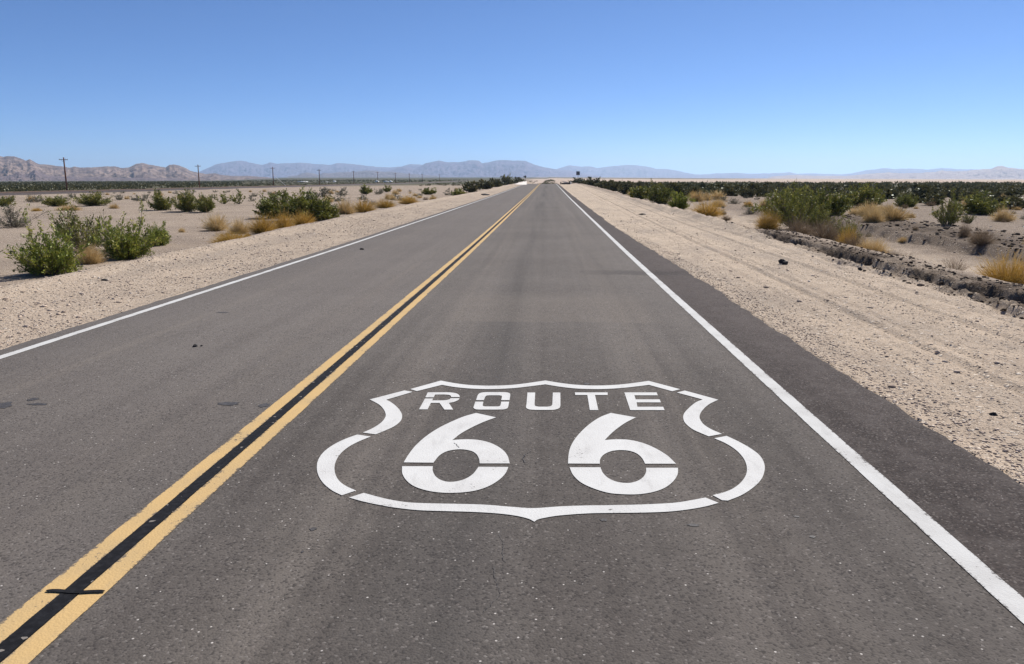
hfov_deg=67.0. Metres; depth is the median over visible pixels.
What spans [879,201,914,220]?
dry shrub
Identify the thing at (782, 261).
rock
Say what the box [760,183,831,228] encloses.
creosote bush
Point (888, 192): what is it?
creosote bush
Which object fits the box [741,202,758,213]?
grey shrub
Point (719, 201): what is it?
desert stones
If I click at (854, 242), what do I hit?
dry shrub
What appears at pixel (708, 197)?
dry shrub
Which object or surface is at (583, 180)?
creosote bush
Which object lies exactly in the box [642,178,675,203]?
creosote bush
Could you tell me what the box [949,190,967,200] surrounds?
creosote bush
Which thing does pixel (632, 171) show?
mountains
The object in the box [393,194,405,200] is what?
grey shrub
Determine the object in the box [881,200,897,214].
dry shrub
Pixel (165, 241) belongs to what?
creosote bush
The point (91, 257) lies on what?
dry shrub
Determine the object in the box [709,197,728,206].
dry shrub
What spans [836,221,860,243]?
dry shrub
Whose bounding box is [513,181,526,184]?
dirt track
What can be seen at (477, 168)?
mountains
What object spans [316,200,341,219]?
creosote bush
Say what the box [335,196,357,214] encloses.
dry shrub
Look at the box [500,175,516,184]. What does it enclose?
creosote bush
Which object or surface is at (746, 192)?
creosote bush
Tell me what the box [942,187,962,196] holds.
creosote bush
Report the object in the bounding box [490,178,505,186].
creosote bush
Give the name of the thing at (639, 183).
creosote bush
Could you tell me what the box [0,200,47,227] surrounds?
grey shrub
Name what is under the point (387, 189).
creosote bush
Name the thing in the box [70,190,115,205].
creosote bush
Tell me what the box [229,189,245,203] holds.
creosote bush
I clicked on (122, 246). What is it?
creosote bush
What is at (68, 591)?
tar bar
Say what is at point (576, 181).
creosote bush
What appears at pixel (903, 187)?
creosote bush
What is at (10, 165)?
hills
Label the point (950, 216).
creosote bush
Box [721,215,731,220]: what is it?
dry shrub
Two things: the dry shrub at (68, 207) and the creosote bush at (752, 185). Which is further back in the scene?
the creosote bush at (752, 185)
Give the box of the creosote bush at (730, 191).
[719,185,737,195]
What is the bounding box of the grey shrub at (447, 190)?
[443,188,454,194]
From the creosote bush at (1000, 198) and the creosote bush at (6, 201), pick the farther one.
the creosote bush at (6, 201)
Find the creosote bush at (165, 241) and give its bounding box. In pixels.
[141,220,171,245]
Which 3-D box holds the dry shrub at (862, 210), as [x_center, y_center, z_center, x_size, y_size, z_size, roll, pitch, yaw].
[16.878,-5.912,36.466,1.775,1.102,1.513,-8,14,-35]
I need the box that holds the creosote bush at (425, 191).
[421,187,436,194]
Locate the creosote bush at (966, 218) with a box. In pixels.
[961,213,976,223]
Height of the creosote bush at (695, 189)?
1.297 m
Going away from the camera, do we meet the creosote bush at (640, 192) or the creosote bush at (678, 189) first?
the creosote bush at (640, 192)
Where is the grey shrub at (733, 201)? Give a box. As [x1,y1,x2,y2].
[728,197,739,203]
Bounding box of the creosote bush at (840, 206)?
[795,185,855,216]
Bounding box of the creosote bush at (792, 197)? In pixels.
[749,178,805,215]
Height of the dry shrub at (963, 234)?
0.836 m
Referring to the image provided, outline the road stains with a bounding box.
[0,312,815,552]
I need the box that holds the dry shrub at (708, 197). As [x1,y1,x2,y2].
[702,191,712,200]
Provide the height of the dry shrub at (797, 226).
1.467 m
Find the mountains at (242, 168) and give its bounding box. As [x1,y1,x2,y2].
[199,161,421,177]
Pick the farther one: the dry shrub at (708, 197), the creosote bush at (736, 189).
the creosote bush at (736, 189)
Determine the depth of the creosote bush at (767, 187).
127.87 m
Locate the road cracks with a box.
[454,443,537,613]
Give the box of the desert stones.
[0,200,1023,284]
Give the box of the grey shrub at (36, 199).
[24,194,43,201]
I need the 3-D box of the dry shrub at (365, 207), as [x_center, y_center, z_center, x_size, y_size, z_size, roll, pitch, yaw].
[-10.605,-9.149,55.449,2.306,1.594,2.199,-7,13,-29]
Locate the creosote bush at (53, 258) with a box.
[0,203,90,275]
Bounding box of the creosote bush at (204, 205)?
[193,192,217,211]
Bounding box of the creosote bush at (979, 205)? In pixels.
[955,189,1009,214]
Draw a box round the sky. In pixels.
[0,0,1023,173]
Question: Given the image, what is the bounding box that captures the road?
[0,184,1023,663]
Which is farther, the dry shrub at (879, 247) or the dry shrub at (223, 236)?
the dry shrub at (223, 236)
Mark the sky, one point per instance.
(687, 86)
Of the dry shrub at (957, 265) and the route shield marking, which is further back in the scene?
the dry shrub at (957, 265)
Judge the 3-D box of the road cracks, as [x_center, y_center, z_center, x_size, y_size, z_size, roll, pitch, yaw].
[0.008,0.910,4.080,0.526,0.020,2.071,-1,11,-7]
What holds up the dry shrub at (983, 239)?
on the desert ground
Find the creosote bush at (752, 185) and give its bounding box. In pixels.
[735,182,771,190]
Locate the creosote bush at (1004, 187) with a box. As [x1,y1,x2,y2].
[993,184,1020,190]
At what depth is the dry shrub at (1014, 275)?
15.42 m
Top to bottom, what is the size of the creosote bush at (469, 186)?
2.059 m
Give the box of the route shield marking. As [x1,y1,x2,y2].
[317,380,764,521]
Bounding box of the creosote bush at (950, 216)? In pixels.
[929,187,970,224]
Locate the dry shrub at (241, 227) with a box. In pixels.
[222,217,248,233]
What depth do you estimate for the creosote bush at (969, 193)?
79.82 m
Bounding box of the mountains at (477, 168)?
[387,160,600,176]
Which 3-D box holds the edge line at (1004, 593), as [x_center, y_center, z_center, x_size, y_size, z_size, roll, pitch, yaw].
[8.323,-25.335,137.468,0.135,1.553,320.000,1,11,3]
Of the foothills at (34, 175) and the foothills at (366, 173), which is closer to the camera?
the foothills at (34, 175)
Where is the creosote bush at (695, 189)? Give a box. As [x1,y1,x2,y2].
[684,187,703,196]
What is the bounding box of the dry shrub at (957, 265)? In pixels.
[940,255,971,270]
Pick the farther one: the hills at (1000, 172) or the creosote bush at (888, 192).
the hills at (1000, 172)
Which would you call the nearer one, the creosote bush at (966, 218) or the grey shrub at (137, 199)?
the creosote bush at (966, 218)
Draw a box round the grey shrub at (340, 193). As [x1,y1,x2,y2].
[335,187,348,195]
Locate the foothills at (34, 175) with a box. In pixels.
[0,170,186,180]
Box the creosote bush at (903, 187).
[893,185,907,190]
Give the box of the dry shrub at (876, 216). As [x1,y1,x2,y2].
[860,201,888,222]
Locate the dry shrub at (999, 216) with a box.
[988,204,1017,221]
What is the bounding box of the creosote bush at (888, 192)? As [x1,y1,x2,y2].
[872,186,900,198]
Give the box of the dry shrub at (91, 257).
[72,239,111,264]
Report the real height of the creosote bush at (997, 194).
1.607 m
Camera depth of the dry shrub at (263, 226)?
34.54 m
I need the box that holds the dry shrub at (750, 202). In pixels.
[742,200,753,206]
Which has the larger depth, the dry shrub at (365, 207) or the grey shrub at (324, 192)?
the grey shrub at (324, 192)
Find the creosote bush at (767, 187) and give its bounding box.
[762,185,774,190]
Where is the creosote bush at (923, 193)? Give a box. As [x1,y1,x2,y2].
[911,185,946,202]
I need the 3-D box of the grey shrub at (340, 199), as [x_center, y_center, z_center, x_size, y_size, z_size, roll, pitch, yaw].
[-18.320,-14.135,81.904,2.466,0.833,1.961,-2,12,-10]
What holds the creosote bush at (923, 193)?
on the desert ground
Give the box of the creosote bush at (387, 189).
[382,184,392,191]
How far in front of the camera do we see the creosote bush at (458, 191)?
100.16 m
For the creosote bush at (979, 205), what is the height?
1.762 m
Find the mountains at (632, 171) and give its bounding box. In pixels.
[558,165,978,177]
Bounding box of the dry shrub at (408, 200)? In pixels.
[398,191,420,203]
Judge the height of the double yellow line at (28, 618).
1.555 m
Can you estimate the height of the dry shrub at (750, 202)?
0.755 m
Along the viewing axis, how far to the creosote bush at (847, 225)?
27.56 m
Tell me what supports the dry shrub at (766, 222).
on the desert ground
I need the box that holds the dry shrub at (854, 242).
[840,224,870,246]
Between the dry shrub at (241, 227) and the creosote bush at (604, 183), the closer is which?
the dry shrub at (241, 227)
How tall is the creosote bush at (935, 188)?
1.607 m
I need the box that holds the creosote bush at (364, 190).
[359,183,372,193]
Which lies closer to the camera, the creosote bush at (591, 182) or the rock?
the rock
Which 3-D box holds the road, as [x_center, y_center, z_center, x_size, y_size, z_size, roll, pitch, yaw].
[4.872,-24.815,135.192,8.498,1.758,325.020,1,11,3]
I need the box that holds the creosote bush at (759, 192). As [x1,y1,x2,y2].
[753,189,769,195]
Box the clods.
[724,212,1023,318]
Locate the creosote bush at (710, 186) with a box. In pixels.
[703,185,715,190]
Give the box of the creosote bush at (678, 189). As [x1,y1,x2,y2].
[665,182,689,196]
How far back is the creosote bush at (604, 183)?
142.49 m
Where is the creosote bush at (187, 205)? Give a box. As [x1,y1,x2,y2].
[171,189,201,211]
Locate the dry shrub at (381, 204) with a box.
[374,198,398,207]
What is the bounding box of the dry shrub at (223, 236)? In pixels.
[208,227,247,243]
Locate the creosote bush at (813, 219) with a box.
[801,203,836,229]
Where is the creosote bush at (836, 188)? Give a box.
[824,184,843,192]
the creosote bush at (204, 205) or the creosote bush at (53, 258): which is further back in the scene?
the creosote bush at (204, 205)
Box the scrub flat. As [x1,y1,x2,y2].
[0,179,459,191]
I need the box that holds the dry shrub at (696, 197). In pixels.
[689,187,706,201]
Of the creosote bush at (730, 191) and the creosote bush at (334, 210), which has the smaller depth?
the creosote bush at (334, 210)
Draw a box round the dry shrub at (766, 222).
[753,206,785,229]
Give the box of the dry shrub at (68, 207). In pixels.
[53,204,82,210]
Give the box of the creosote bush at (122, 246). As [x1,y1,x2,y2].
[84,196,168,259]
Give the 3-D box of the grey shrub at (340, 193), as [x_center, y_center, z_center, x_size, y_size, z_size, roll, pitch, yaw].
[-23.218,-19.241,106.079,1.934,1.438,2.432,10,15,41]
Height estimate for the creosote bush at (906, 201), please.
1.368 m
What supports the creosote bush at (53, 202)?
on the desert ground
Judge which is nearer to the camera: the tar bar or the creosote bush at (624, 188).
the tar bar
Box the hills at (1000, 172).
[769,166,1023,178]
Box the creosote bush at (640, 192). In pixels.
[627,185,652,198]
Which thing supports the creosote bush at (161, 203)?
on the desert ground
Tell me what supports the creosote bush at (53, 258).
on the desert ground
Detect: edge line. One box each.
[0,186,518,358]
[558,186,1023,623]
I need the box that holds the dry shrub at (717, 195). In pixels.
[707,189,727,199]
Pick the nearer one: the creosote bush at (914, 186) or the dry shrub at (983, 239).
the dry shrub at (983, 239)
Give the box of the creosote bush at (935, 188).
[926,186,947,192]
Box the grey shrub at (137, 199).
[127,194,151,200]
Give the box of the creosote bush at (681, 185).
[654,182,691,189]
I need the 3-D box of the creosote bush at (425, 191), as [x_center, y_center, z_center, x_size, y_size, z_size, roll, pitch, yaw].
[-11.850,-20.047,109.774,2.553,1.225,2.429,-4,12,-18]
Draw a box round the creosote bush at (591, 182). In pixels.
[582,177,601,186]
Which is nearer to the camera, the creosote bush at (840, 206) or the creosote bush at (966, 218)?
the creosote bush at (966, 218)
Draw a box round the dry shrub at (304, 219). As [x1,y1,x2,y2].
[287,209,320,225]
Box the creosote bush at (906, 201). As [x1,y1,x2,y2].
[893,192,919,207]
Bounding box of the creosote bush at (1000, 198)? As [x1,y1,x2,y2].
[982,193,1023,203]
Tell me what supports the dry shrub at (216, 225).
on the desert ground
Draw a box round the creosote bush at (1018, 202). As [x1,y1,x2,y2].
[998,196,1023,208]
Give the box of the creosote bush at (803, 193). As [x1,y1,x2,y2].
[766,183,818,204]
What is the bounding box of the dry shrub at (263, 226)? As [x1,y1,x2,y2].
[245,208,278,233]
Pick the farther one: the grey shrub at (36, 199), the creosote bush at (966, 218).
the grey shrub at (36, 199)
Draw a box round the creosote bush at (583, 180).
[578,178,590,183]
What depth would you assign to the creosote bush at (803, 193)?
51.71 m
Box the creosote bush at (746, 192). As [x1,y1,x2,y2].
[738,187,755,197]
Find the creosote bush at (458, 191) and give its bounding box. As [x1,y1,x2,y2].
[450,187,467,195]
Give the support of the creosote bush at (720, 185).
on the desert ground
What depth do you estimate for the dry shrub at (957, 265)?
17.87 m
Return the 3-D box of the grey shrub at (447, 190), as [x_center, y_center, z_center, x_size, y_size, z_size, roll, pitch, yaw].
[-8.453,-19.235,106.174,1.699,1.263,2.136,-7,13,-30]
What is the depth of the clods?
17.48 m
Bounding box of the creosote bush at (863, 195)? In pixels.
[834,182,886,207]
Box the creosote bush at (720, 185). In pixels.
[709,183,739,187]
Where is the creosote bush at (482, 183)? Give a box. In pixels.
[475,178,493,188]
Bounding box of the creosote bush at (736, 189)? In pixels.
[724,184,742,191]
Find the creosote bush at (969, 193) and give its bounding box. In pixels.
[960,190,989,200]
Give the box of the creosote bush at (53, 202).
[37,194,71,206]
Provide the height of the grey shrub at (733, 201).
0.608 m
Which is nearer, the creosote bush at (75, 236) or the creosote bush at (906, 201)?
the creosote bush at (75, 236)
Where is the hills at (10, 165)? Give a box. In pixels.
[0,156,269,179]
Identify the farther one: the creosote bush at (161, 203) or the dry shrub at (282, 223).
the creosote bush at (161, 203)
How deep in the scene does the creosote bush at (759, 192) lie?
102.67 m
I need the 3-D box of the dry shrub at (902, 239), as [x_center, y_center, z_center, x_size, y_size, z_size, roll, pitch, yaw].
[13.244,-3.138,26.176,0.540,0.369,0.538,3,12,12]
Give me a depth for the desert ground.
14.63 m
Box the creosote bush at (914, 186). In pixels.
[910,182,917,188]
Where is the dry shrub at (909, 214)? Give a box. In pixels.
[904,211,915,217]
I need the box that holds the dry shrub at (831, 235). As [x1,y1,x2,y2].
[803,210,845,241]
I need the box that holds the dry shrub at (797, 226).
[779,213,821,234]
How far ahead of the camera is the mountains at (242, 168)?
13661.61 m
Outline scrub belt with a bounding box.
[580,181,1023,198]
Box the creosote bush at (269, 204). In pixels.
[251,188,297,217]
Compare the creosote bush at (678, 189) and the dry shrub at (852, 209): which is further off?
the creosote bush at (678, 189)
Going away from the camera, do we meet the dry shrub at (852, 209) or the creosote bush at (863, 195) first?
the dry shrub at (852, 209)
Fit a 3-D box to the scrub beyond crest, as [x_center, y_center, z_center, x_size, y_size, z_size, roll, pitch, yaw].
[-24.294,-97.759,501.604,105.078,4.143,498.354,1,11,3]
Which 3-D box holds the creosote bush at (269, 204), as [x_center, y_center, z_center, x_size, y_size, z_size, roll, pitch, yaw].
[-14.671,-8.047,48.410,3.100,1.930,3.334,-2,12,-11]
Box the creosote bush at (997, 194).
[988,188,1008,197]
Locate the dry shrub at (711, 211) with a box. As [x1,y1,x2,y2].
[690,196,729,216]
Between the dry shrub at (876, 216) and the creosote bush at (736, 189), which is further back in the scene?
the creosote bush at (736, 189)
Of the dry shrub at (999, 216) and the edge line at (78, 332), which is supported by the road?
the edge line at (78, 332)
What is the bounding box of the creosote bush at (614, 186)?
[602,180,622,190]
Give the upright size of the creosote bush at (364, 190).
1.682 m
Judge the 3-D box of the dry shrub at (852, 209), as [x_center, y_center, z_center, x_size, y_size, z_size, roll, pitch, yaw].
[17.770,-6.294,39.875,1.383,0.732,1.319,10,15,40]
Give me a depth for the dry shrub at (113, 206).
65.07 m
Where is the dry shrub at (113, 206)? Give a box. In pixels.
[107,203,121,208]
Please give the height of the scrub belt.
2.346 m
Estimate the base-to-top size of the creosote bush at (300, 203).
2.197 m
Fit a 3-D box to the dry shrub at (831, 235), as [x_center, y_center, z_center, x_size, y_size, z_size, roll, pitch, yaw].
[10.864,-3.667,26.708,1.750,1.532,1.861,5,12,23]
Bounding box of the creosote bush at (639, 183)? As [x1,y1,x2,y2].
[632,180,642,186]
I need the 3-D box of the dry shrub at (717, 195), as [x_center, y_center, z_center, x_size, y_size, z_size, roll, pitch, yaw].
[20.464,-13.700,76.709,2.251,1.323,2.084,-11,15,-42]
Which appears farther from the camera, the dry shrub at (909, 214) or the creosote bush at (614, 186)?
the creosote bush at (614, 186)
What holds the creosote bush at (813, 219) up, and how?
on the desert ground
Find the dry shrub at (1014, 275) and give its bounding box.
[972,248,1023,283]
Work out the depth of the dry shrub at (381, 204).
62.80 m
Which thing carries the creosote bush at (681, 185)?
on the desert ground
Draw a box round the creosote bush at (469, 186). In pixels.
[462,180,483,191]
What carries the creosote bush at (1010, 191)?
on the desert ground
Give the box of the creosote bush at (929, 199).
[919,194,948,204]
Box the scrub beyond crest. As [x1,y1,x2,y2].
[419,180,556,185]
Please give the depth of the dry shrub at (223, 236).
29.52 m
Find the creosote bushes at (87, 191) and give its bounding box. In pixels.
[0,180,468,195]
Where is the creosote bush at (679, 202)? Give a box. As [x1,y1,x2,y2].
[667,191,694,209]
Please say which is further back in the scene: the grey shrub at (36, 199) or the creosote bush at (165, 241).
the grey shrub at (36, 199)
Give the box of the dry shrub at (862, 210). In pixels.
[853,198,884,215]
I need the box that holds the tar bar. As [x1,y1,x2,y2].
[46,589,104,592]
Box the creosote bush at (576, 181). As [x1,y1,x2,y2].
[569,177,581,182]
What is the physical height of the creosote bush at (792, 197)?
2.304 m
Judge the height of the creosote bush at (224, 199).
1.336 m
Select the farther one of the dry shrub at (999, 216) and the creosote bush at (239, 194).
the creosote bush at (239, 194)
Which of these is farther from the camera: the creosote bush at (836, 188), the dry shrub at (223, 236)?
the creosote bush at (836, 188)
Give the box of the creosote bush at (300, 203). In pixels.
[276,186,334,220]
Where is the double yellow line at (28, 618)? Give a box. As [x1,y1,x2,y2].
[0,184,539,663]
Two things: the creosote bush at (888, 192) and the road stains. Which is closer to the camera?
the road stains
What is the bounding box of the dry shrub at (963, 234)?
[956,219,971,236]
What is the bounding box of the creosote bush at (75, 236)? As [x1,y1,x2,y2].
[47,200,135,249]
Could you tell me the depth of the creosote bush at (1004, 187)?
124.76 m
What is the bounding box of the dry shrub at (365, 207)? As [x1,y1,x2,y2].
[351,194,377,211]
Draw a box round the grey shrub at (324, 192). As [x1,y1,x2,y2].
[309,187,330,196]
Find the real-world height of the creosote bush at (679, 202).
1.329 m
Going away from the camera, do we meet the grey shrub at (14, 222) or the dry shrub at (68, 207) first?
the grey shrub at (14, 222)
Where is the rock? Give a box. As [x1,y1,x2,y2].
[778,259,788,264]
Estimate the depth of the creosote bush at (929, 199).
71.83 m
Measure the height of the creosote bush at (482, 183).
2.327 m
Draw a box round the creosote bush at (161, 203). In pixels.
[147,188,175,209]
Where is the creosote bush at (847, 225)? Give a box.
[832,213,863,241]
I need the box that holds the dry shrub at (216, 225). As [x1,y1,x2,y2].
[198,209,232,230]
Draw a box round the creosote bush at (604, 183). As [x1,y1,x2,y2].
[594,179,613,187]
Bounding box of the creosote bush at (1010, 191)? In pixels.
[990,188,1023,197]
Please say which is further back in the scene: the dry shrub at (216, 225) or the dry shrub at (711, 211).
the dry shrub at (711, 211)
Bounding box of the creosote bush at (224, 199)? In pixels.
[216,191,232,203]
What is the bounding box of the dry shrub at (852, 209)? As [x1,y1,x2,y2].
[846,203,861,214]
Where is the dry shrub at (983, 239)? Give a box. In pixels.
[963,219,1000,245]
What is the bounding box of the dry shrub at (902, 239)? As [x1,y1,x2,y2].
[894,235,906,242]
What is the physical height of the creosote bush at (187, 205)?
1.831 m
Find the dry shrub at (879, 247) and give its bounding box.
[856,233,895,252]
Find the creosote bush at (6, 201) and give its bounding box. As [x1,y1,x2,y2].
[0,195,17,206]
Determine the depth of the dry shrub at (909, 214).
35.74 m
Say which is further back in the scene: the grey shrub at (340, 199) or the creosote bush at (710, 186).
the creosote bush at (710, 186)
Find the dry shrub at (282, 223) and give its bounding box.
[269,206,295,228]
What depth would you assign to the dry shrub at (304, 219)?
39.80 m
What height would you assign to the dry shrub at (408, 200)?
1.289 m
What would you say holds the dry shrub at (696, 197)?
on the desert ground
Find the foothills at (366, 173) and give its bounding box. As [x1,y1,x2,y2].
[285,170,438,177]
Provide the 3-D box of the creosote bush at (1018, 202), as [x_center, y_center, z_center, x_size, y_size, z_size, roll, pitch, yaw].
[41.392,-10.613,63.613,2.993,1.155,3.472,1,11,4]
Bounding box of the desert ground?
[0,177,1023,485]
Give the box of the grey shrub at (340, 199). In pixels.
[332,195,349,201]
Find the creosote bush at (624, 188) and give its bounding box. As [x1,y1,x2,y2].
[617,181,634,193]
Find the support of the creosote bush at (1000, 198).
on the desert ground

